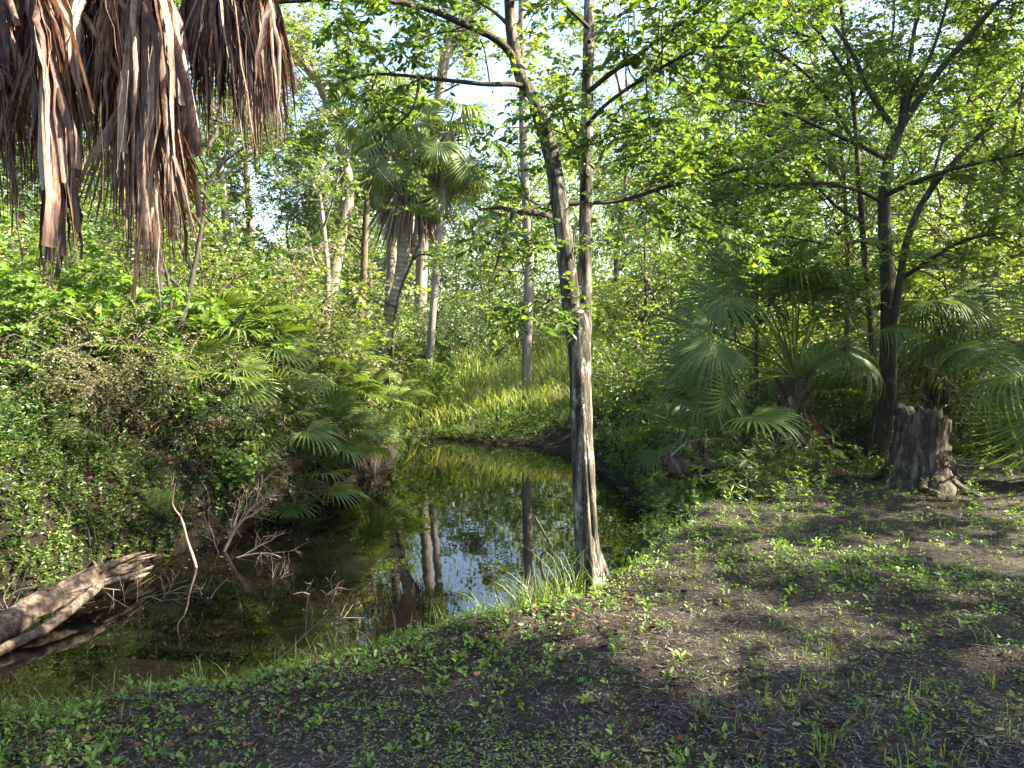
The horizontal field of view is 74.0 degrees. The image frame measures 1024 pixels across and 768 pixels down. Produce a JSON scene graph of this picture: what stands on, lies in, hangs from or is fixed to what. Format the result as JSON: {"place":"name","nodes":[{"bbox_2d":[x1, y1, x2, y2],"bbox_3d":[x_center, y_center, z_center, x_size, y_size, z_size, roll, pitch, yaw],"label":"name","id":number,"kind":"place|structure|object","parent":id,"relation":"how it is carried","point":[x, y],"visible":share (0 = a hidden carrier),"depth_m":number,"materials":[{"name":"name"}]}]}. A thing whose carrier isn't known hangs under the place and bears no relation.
{"place":"outdoors","nodes":[
{"label":"outdoors","id":0,"kind":"place"},
{"bbox_2d":[0,437,651,715],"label":"water","id":1,"kind":"structure","parent":0,"point":[451,515],"depth_m":6.73,"materials":[{"name":"liquid"}]},
{"bbox_2d":[0,551,159,656],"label":"fallen log","id":2,"kind":"object","parent":1,"relation":"on","point":[68,596],"visible":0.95,"depth_m":5.59,"materials":[{"name":"brown wood"}]},
{"bbox_2d":[33,359,728,523],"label":"dry grass","id":3,"kind":"structure","parent":0,"point":[165,419],"depth_m":9.33,"materials":[{"name":"plant"}]},
{"bbox_2d":[0,351,1023,767],"bbox_3d":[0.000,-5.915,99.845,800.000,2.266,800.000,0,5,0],"label":"ground","id":4,"kind":"structure","parent":0,"point":[560,441],"depth_m":3.45,"materials":[{"name":"soil"}]},
{"bbox_2d":[0,360,81,423],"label":"leafy plant","id":5,"kind":"object","parent":4,"relation":"on","point":[36,400],"visible":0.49,"depth_m":7.15,"materials":[{"name":"green plant"}]},
{"bbox_2d":[0,325,94,412],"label":"dark shrub","id":6,"kind":"object","parent":4,"relation":"on","point":[27,381],"visible":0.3,"depth_m":7.33,"materials":[{"name":"green plant"}]},
{"bbox_2d":[0,208,96,401],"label":"maple shrub","id":7,"kind":"object","parent":4,"relation":"on","point":[34,288],"visible":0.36,"depth_m":7.37,"materials":[{"name":"green plant"}]},
{"bbox_2d":[0,183,133,332],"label":"leafy shrub","id":8,"kind":"object","parent":4,"relation":"on","point":[15,239],"visible":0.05,"depth_m":10.03,"materials":[{"name":"green plant"}]},
{"bbox_2d":[1,314,166,416],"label":"dark shrub","id":9,"kind":"object","parent":4,"relation":"on","point":[35,358],"visible":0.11,"depth_m":7.56,"materials":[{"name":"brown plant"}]},
{"bbox_2d":[0,223,185,406],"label":"maple shrub","id":10,"kind":"object","parent":4,"relation":"on","point":[10,285],"visible":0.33,"depth_m":8.10,"materials":[{"name":"green plant"}]},
{"bbox_2d":[0,301,225,444],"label":"vine tangle","id":11,"kind":"object","parent":4,"relation":"on","point":[105,375],"visible":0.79,"depth_m":7.50,"materials":[{"name":"green plant"}]},
{"bbox_2d":[0,175,234,328],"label":"leafy shrub","id":12,"kind":"object","parent":4,"relation":"on","point":[63,270],"visible":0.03,"depth_m":10.51,"materials":[{"name":"green plant"}]},
{"bbox_2d":[56,311,204,411],"bbox_3d":[-4.541,-0.229,8.174,1.787,1.314,1.506,-4,6,-45],"label":"saw palmetto","id":13,"kind":"object","parent":4,"relation":"on","point":[114,336],"visible":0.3,"depth_m":8.04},
{"bbox_2d":[0,176,276,315],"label":"leafy shrub","id":14,"kind":"object","parent":4,"relation":"on","point":[126,270],"visible":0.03,"depth_m":11.31,"materials":[{"name":"green plant"}]},
{"bbox_2d":[0,229,295,400],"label":"maple shrub","id":15,"kind":"object","parent":4,"relation":"on","point":[167,296],"visible":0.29,"depth_m":8.37,"materials":[{"name":"green plant"}]},
{"bbox_2d":[0,194,299,360],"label":"leafy shrub","id":16,"kind":"object","parent":4,"relation":"on","point":[252,266],"visible":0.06,"depth_m":10.82,"materials":[{"name":"green plant"}]},
{"bbox_2d":[0,0,306,313],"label":"cabbage palm","id":17,"kind":"object","parent":4,"relation":"on","point":[129,76],"visible":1,"depth_m":2.42,"materials":[{"name":"plant"}]},
{"bbox_2d":[44,286,271,430],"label":"leafy shrub","id":18,"kind":"object","parent":4,"relation":"on","point":[173,362],"visible":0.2,"depth_m":8.05,"materials":[{"name":"green plant"}]},
{"bbox_2d":[0,383,330,545],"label":"bank creeper","id":19,"kind":"object","parent":4,"relation":"on","point":[6,429],"visible":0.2,"depth_m":7.54,"materials":[{"name":"green plant"}]},
{"bbox_2d":[108,330,245,420],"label":"maple shrub","id":20,"kind":"object","parent":4,"relation":"on","point":[202,406],"visible":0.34,"depth_m":7.89,"materials":[{"name":"green plant"}]},
{"bbox_2d":[66,81,313,363],"bbox_3d":[-4.486,-1.384,8.931,2.345,5.961,3.760,3,6,37],"label":"leaning sapling","id":21,"kind":"object","parent":4,"relation":"on","point":[117,233],"visible":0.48,"depth_m":8.76,"materials":[{"name":"green plant"}]},
{"bbox_2d":[109,108,283,284],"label":"woodland tree","id":22,"kind":"object","parent":4,"relation":"on","point":[214,191],"visible":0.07,"depth_m":16.90,"materials":[{"name":"green plant"}]},
{"bbox_2d":[119,352,276,452],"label":"dark shrub","id":23,"kind":"object","parent":4,"relation":"on","point":[223,409],"visible":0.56,"depth_m":7.96,"materials":[{"name":"green plant"}]},
{"bbox_2d":[60,223,336,371],"bbox_3d":[-5.316,-0.691,11.213,4.748,4.050,4.065,-1,5,-17],"label":"leafy shrub","id":24,"kind":"object","parent":4,"relation":"on","point":[287,273],"visible":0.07,"depth_m":11.16,"materials":[{"name":"green plant"}]},
{"bbox_2d":[2,387,397,573],"bbox_3d":[-6.986,0.816,10.202,9.700,1.556,7.939,0,5,0],"label":"shrub","id":25,"kind":"object","parent":4,"relation":"on","point":[101,500],"visible":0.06,"depth_m":7.36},
{"bbox_2d":[135,329,282,441],"bbox_3d":[-3.815,0.031,8.512,1.811,1.435,1.811,-2,5,-23],"label":"saw palmetto","id":26,"kind":"object","parent":4,"relation":"on","point":[213,346],"visible":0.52,"depth_m":8.36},
{"bbox_2d":[89,201,369,372],"bbox_3d":[-6.812,-1.091,13.907,8.206,5.019,6.930,0,5,0],"label":"yellow shrub","id":27,"kind":"object","parent":4,"relation":"on","point":[347,285],"visible":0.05,"depth_m":13.20,"materials":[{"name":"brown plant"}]},
{"bbox_2d":[173,287,316,393],"bbox_3d":[-3.889,-0.467,9.610,2.220,1.799,2.419,-2,5,-29],"label":"saw palmetto","id":28,"kind":"object","parent":4,"relation":"on","point":[231,300],"visible":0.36,"depth_m":9.21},
{"bbox_2d":[199,402,292,501],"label":"maple shrub","id":29,"kind":"object","parent":4,"relation":"on","point":[249,470],"visible":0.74,"depth_m":8.22,"materials":[{"name":"green plant"}]},
{"bbox_2d":[174,0,332,280],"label":"woodland tree","id":30,"kind":"object","parent":4,"relation":"on","point":[290,136],"visible":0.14,"depth_m":17.77,"materials":[{"name":"green plant"}]},
{"bbox_2d":[183,70,336,294],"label":"woodland tree","id":31,"kind":"object","parent":4,"relation":"on","point":[248,190],"visible":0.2,"depth_m":19.58,"materials":[{"name":"green plant"}]},
{"bbox_2d":[160,334,361,459],"bbox_3d":[-3.462,0.178,8.811,2.793,1.639,2.255,-3,6,-38],"label":"vine tangle","id":32,"kind":"object","parent":4,"relation":"on","point":[272,409],"visible":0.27,"depth_m":8.59,"materials":[{"name":"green plant"}]},
{"bbox_2d":[124,231,410,405],"bbox_3d":[-5.095,-0.831,13.298,6.703,3.934,5.412,0,5,0],"label":"shrub","id":33,"kind":"object","parent":4,"relation":"on","point":[303,284],"visible":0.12,"depth_m":12.11,"materials":[{"name":"green plant"}]},
{"bbox_2d":[214,294,322,413],"bbox_3d":[-3.636,-0.395,9.793,1.917,1.781,1.960,3,5,34],"label":"saw palmetto","id":34,"kind":"object","parent":4,"relation":"on","point":[289,329],"visible":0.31,"depth_m":9.59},
{"bbox_2d":[217,414,339,525],"bbox_3d":[-3.311,1.079,8.915,2.346,1.377,1.894,2,5,29],"label":"vine tangle","id":35,"kind":"object","parent":4,"relation":"on","point":[280,481],"visible":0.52,"depth_m":8.41,"materials":[{"name":"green plant"}]},
{"bbox_2d":[222,363,346,491],"bbox_3d":[-3.193,0.564,9.234,1.697,1.774,1.966,-2,5,-28],"label":"saw palmetto","id":36,"kind":"object","parent":4,"relation":"on","point":[317,435],"visible":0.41,"depth_m":8.88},
{"bbox_2d":[195,250,383,399],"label":"leafy shrub","id":37,"kind":"object","parent":4,"relation":"on","point":[344,334],"visible":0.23,"depth_m":11.16,"materials":[{"name":"green plant"}]},
{"bbox_2d":[241,314,355,404],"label":"saw palmetto","id":38,"kind":"object","parent":4,"relation":"on","point":[336,362],"visible":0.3,"depth_m":10.45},
{"bbox_2d":[233,118,376,325],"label":"woodland tree","id":39,"kind":"object","parent":4,"relation":"on","point":[284,207],"visible":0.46,"depth_m":18.30,"materials":[{"name":"green plant"}]},
{"bbox_2d":[231,73,386,285],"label":"woodland tree","id":40,"kind":"object","parent":4,"relation":"on","point":[304,205],"visible":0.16,"depth_m":24.98,"materials":[{"name":"green plant"}]},
{"bbox_2d":[266,442,371,517],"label":"saw palmetto","id":41,"kind":"object","parent":4,"relation":"on","point":[339,489],"visible":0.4,"depth_m":9.07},
{"bbox_2d":[269,143,371,364],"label":"white tree","id":42,"kind":"object","parent":4,"relation":"on","point":[313,182],"visible":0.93,"depth_m":13.46,"materials":[{"name":"green plant"}]},
{"bbox_2d":[279,2,363,329],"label":"broad tree","id":43,"kind":"object","parent":4,"relation":"on","point":[299,53],"visible":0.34,"depth_m":20.82,"materials":[{"name":"green plant"}]},
{"bbox_2d":[272,381,380,472],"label":"saw palmetto","id":44,"kind":"object","parent":4,"relation":"on","point":[346,393],"visible":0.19,"depth_m":10.19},
{"bbox_2d":[280,398,394,498],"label":"saw palmetto","id":45,"kind":"object","parent":4,"relation":"on","point":[352,451],"visible":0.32,"depth_m":9.79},
{"bbox_2d":[306,355,391,432],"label":"saw palmetto","id":46,"kind":"object","parent":4,"relation":"on","point":[372,386],"visible":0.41,"depth_m":11.51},
{"bbox_2d":[281,11,441,345],"bbox_3d":[-6.501,-6.952,26.693,5.997,13.216,6.312,2,5,19],"label":"woodland tree","id":47,"kind":"object","parent":4,"relation":"on","point":[370,272],"visible":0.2,"depth_m":25.36,"materials":[{"name":"green plant"}]},
{"bbox_2d":[286,24,439,359],"bbox_3d":[-4.660,-5.569,21.145,4.074,9.989,3.425,-4,6,-42],"label":"brown tree","id":48,"kind":"object","parent":4,"relation":"on","point":[365,211],"visible":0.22,"depth_m":20.90,"materials":[{"name":"green plant"}]},
{"bbox_2d":[326,67,437,381],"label":"tall palm","id":49,"kind":"object","parent":4,"relation":"on","point":[355,138],"visible":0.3,"depth_m":18.40,"materials":[{"name":"green plant"}]},
{"bbox_2d":[260,249,519,375],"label":"yellow shrub","id":50,"kind":"object","parent":4,"relation":"on","point":[405,285],"visible":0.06,"depth_m":23.54,"materials":[{"name":"green plant"}]},
{"bbox_2d":[346,364,435,432],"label":"saw palmetto","id":51,"kind":"object","parent":4,"relation":"on","point":[395,392],"visible":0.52,"depth_m":12.53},
{"bbox_2d":[343,384,443,462],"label":"feathery shrub","id":52,"kind":"object","parent":4,"relation":"on","point":[386,434],"visible":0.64,"depth_m":11.63,"materials":[{"name":"green plant"}]},
{"bbox_2d":[335,157,490,384],"bbox_3d":[-2.343,-2.518,16.399,4.025,5.544,2.009,3,5,29],"label":"dark tree","id":53,"kind":"object","parent":4,"relation":"on","point":[437,259],"visible":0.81,"depth_m":16.22,"materials":[{"name":"green plant"}]},
{"bbox_2d":[350,102,478,374],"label":"leaning palm","id":54,"kind":"object","parent":4,"relation":"on","point":[403,230],"visible":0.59,"depth_m":16.88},
{"bbox_2d":[402,345,476,398],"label":"maple shrub","id":55,"kind":"object","parent":4,"relation":"on","point":[435,372],"visible":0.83,"depth_m":16.16,"materials":[{"name":"green plant"}]},
{"bbox_2d":[383,0,501,336],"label":"broad tree","id":56,"kind":"object","parent":4,"relation":"on","point":[447,53],"visible":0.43,"depth_m":23.84,"materials":[{"name":"green plant"}]},
{"bbox_2d":[387,99,511,381],"bbox_3d":[-1.487,-3.274,17.101,2.988,7.303,2.750,-4,6,-38],"label":"slender palm","id":57,"kind":"object","parent":4,"relation":"on","point":[451,146],"visible":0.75,"depth_m":16.52,"materials":[{"name":"green plant"}]},
{"bbox_2d":[369,259,542,360],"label":"yellow shrub","id":58,"kind":"object","parent":4,"relation":"on","point":[459,291],"visible":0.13,"depth_m":26.04,"materials":[{"name":"green plant"}]},
{"bbox_2d":[377,283,564,373],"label":"dark shrub","id":59,"kind":"object","parent":4,"relation":"on","point":[450,335],"visible":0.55,"depth_m":18.98,"materials":[{"name":"green plant"}]},
{"bbox_2d":[0,350,1023,600],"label":"undergrowth","id":60,"kind":"object","parent":4,"relation":"on","point":[598,406],"visible":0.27,"depth_m":7.19,"materials":[{"name":"green plant"}]},
{"bbox_2d":[0,416,1023,767],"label":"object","id":61,"kind":"object","parent":4,"relation":"on","point":[332,658],"visible":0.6,"depth_m":2.91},
{"bbox_2d":[0,16,1023,352],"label":"distant woods","id":62,"kind":"object","parent":4,"relation":"on","point":[596,260],"visible":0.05,"depth_m":38.99,"materials":[{"name":"green plant"}]},
{"bbox_2d":[0,462,1023,767],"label":"grass","id":63,"kind":"structure","parent":4,"relation":"on","point":[576,582],"depth_m":3.17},
{"bbox_2d":[0,408,1023,767],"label":"weeds","id":64,"kind":"object","parent":4,"relation":"on","point":[78,708],"visible":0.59,"depth_m":3.26,"materials":[{"name":"green plant"}]},
{"bbox_2d":[0,411,1023,767],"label":"debris","id":65,"kind":"object","parent":4,"relation":"on","point":[684,717],"visible":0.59,"depth_m":2.86,"materials":[{"name":"plant"}]},
{"bbox_2d":[392,314,671,434],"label":"meadow grass","id":66,"kind":"structure","parent":4,"relation":"on","point":[462,381],"depth_m":16.41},
{"bbox_2d":[473,0,594,397],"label":"grey tree","id":67,"kind":"object","parent":4,"relation":"on","point":[524,43],"visible":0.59,"depth_m":16.51,"materials":[{"name":"yellow plant"}]},
{"bbox_2d":[277,0,839,595],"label":"forked tree","id":68,"kind":"object","parent":4,"relation":"on","point":[575,318],"visible":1,"depth_m":4.63,"materials":[{"name":"green plant"}]},
{"bbox_2d":[537,64,649,275],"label":"woodland tree","id":69,"kind":"object","parent":4,"relation":"on","point":[577,88],"visible":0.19,"depth_m":35.16,"materials":[{"name":"green plant"}]},
{"bbox_2d":[547,0,692,318],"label":"woodland tree","id":70,"kind":"object","parent":4,"relation":"on","point":[578,34],"visible":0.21,"depth_m":31.54,"materials":[{"name":"green plant"}]},
{"bbox_2d":[576,43,702,313],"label":"woodland tree","id":71,"kind":"object","parent":4,"relation":"on","point":[607,206],"visible":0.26,"depth_m":29.20,"materials":[{"name":"green plant"}]},
{"bbox_2d":[592,115,698,362],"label":"woodland tree","id":72,"kind":"object","parent":4,"relation":"on","point":[644,234],"visible":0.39,"depth_m":19.47,"materials":[{"name":"green plant"}]},
{"bbox_2d":[608,498,682,549],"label":"feathery shrub","id":73,"kind":"object","parent":4,"relation":"on","point":[653,530],"visible":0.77,"depth_m":6.34,"materials":[{"name":"green plant"}]},
{"bbox_2d":[591,286,710,422],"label":"leafy shrub","id":74,"kind":"object","parent":4,"relation":"on","point":[633,392],"visible":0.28,"depth_m":14.26,"materials":[{"name":"green plant"}]},
{"bbox_2d":[548,241,791,363],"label":"yellow shrub","id":75,"kind":"object","parent":4,"relation":"on","point":[604,330],"visible":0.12,"depth_m":21.95,"materials":[{"name":"green plant"}]},
{"bbox_2d":[611,386,748,478],"bbox_3d":[2.321,0.653,9.706,1.966,1.458,2.123,0,5,0],"label":"saw palmetto","id":76,"kind":"object","parent":4,"relation":"on","point":[664,409],"visible":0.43,"depth_m":9.32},
{"bbox_2d":[626,444,740,518],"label":"feathery shrub","id":77,"kind":"object","parent":4,"relation":"on","point":[672,491],"visible":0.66,"depth_m":7.05,"materials":[{"name":"green plant"}]},
{"bbox_2d":[565,273,810,424],"bbox_3d":[3.534,-0.423,13.377,4.542,3.874,3.888,1,5,12],"label":"leafy shrub","id":78,"kind":"object","parent":4,"relation":"on","point":[632,377],"visible":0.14,"depth_m":13.28,"materials":[{"name":"green plant"}]},
{"bbox_2d":[628,83,784,307],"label":"woodland tree","id":79,"kind":"object","parent":4,"relation":"on","point":[691,114],"visible":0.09,"depth_m":24.11,"materials":[{"name":"green plant"}]},
{"bbox_2d":[573,176,855,366],"bbox_3d":[6.199,-2.038,20.196,8.671,7.395,7.423,3,6,37],"label":"leafy shrub","id":80,"kind":"object","parent":4,"relation":"on","point":[621,284],"visible":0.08,"depth_m":19.85,"materials":[{"name":"green plant"}]},
{"bbox_2d":[677,418,775,504],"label":"leafy plant","id":81,"kind":"object","parent":4,"relation":"on","point":[712,465],"visible":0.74,"depth_m":6.80,"materials":[{"name":"green plant"}]},
{"bbox_2d":[641,350,812,480],"bbox_3d":[2.335,0.457,7.337,1.749,1.628,1.535,4,6,39],"label":"saw palmetto","id":82,"kind":"object","parent":4,"relation":"on","point":[676,466],"visible":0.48,"depth_m":7.05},
{"bbox_2d":[674,83,794,376],"bbox_3d":[5.106,-3.226,16.244,3.472,7.268,3.298,-2,5,-21],"label":"woodland tree","id":83,"kind":"object","parent":4,"relation":"on","point":[689,272],"visible":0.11,"depth_m":15.69,"materials":[{"name":"green plant"}]},
{"bbox_2d":[639,0,846,427],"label":"understory tree","id":84,"kind":"object","parent":4,"relation":"on","point":[791,17],"visible":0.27,"depth_m":9.17,"materials":[{"name":"green plant"}]},
{"bbox_2d":[694,436,813,499],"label":"leafy plant","id":85,"kind":"object","parent":4,"relation":"on","point":[761,476],"visible":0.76,"depth_m":6.56,"materials":[{"name":"green plant"}]},
{"bbox_2d":[686,379,832,455],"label":"dark shrub","id":86,"kind":"object","parent":4,"relation":"on","point":[752,414],"visible":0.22,"depth_m":8.41,"materials":[{"name":"green plant"}]},
{"bbox_2d":[715,429,815,490],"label":"leafy plant","id":87,"kind":"object","parent":4,"relation":"on","point":[770,458],"visible":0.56,"depth_m":6.93,"materials":[{"name":"green plant"}]},
{"bbox_2d":[621,265,916,419],"bbox_3d":[5.106,-0.458,13.212,5.198,3.764,6.155,3,5,33],"label":"yellow shrub","id":88,"kind":"object","parent":4,"relation":"on","point":[738,337],"visible":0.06,"depth_m":12.56,"materials":[{"name":"green plant"}]},
{"bbox_2d":[635,213,926,468],"bbox_3d":[2.983,-0.455,8.232,3.197,3.164,2.961,0,5,0],"label":"fan palm","id":89,"kind":"object","parent":4,"relation":"on","point":[793,389],"visible":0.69,"depth_m":7.61,"materials":[{"name":"plant"}]},
{"bbox_2d":[697,38,881,324],"bbox_3d":[6.889,-3.915,16.916,3.898,8.590,4.103,-2,5,-28],"label":"woodland tree","id":90,"kind":"object","parent":4,"relation":"on","point":[832,128],"visible":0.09,"depth_m":16.51,"materials":[{"name":"green plant"}]},
{"bbox_2d":[747,420,857,482],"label":"leafy plant","id":91,"kind":"object","parent":4,"relation":"on","point":[829,458],"visible":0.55,"depth_m":7.49,"materials":[{"name":"green plant"}]},
{"bbox_2d":[733,336,901,438],"bbox_3d":[4.253,0.270,9.593,2.304,1.916,2.380,0,5,0],"label":"saw palmetto","id":92,"kind":"object","parent":4,"relation":"on","point":[823,364],"visible":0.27,"depth_m":9.66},
{"bbox_2d":[745,309,922,436],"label":"fan palm","id":93,"kind":"object","parent":4,"relation":"on","point":[826,342],"visible":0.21,"depth_m":10.98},
{"bbox_2d":[736,0,959,432],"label":"understory tree","id":94,"kind":"object","parent":4,"relation":"on","point":[842,179],"visible":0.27,"depth_m":10.34,"materials":[{"name":"green plant"}]},
{"bbox_2d":[683,0,1023,462],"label":"spreading tree","id":95,"kind":"object","parent":4,"relation":"on","point":[880,426],"visible":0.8,"depth_m":7.82,"materials":[{"name":"green plant"}]},
{"bbox_2d":[808,378,925,454],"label":"dark shrub","id":96,"kind":"object","parent":4,"relation":"on","point":[847,427],"visible":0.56,"depth_m":8.78,"materials":[{"name":"green plant"}]},
{"bbox_2d":[760,218,973,427],"bbox_3d":[6.151,-0.509,12.035,4.955,4.226,4.242,-3,5,-33],"label":"leafy shrub","id":97,"kind":"object","parent":4,"relation":"on","point":[859,330],"visible":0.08,"depth_m":11.11,"materials":[{"name":"green plant"}]},
{"bbox_2d":[806,83,933,310],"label":"woodland tree","id":98,"kind":"object","parent":4,"relation":"on","point":[862,153],"visible":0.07,"depth_m":21.52,"materials":[{"name":"green plant"}]},
{"bbox_2d":[843,400,997,499],"bbox_3d":[4.248,0.685,7.025,1.802,1.009,1.366,0,5,0],"label":"tree stump","id":99,"kind":"object","parent":4,"relation":"on","point":[921,446],"visible":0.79,"depth_m":6.91,"materials":[{"name":"grey wood"}]},
{"bbox_2d":[827,259,1023,448],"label":"vine tangle","id":100,"kind":"object","parent":4,"relation":"on","point":[905,383],"visible":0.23,"depth_m":9.21,"materials":[{"name":"green plant"}]},
{"bbox_2d":[859,82,1000,315],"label":"woodland tree","id":101,"kind":"object","parent":4,"relation":"on","point":[922,185],"visible":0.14,"depth_m":16.30,"materials":[{"name":"green plant"}]},
{"bbox_2d":[863,246,1023,450],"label":"fan palm","id":102,"kind":"object","parent":4,"relation":"on","point":[946,316],"visible":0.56,"depth_m":8.63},
{"bbox_2d":[888,0,1023,425],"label":"understory tree","id":103,"kind":"object","parent":4,"relation":"on","point":[1014,128],"visible":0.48,"depth_m":10.37,"materials":[{"name":"green plant"}]},
{"bbox_2d":[904,50,1023,298],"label":"woodland tree","id":104,"kind":"object","parent":4,"relation":"on","point":[963,137],"visible":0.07,"depth_m":20.30,"materials":[{"name":"green plant"}]},
{"bbox_2d":[906,301,1023,450],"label":"leafy shrub","id":105,"kind":"object","parent":4,"relation":"on","point":[993,427],"visible":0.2,"depth_m":9.03,"materials":[{"name":"green plant"}]},
{"bbox_2d":[926,274,1023,480],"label":"fan palm","id":106,"kind":"object","parent":4,"relation":"on","point":[1010,401],"visible":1,"depth_m":6.59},
{"bbox_2d":[0,0,1023,326],"label":"sky","id":107,"kind":"structure","parent":0,"point":[465,94],"materials":[{"name":"white"}]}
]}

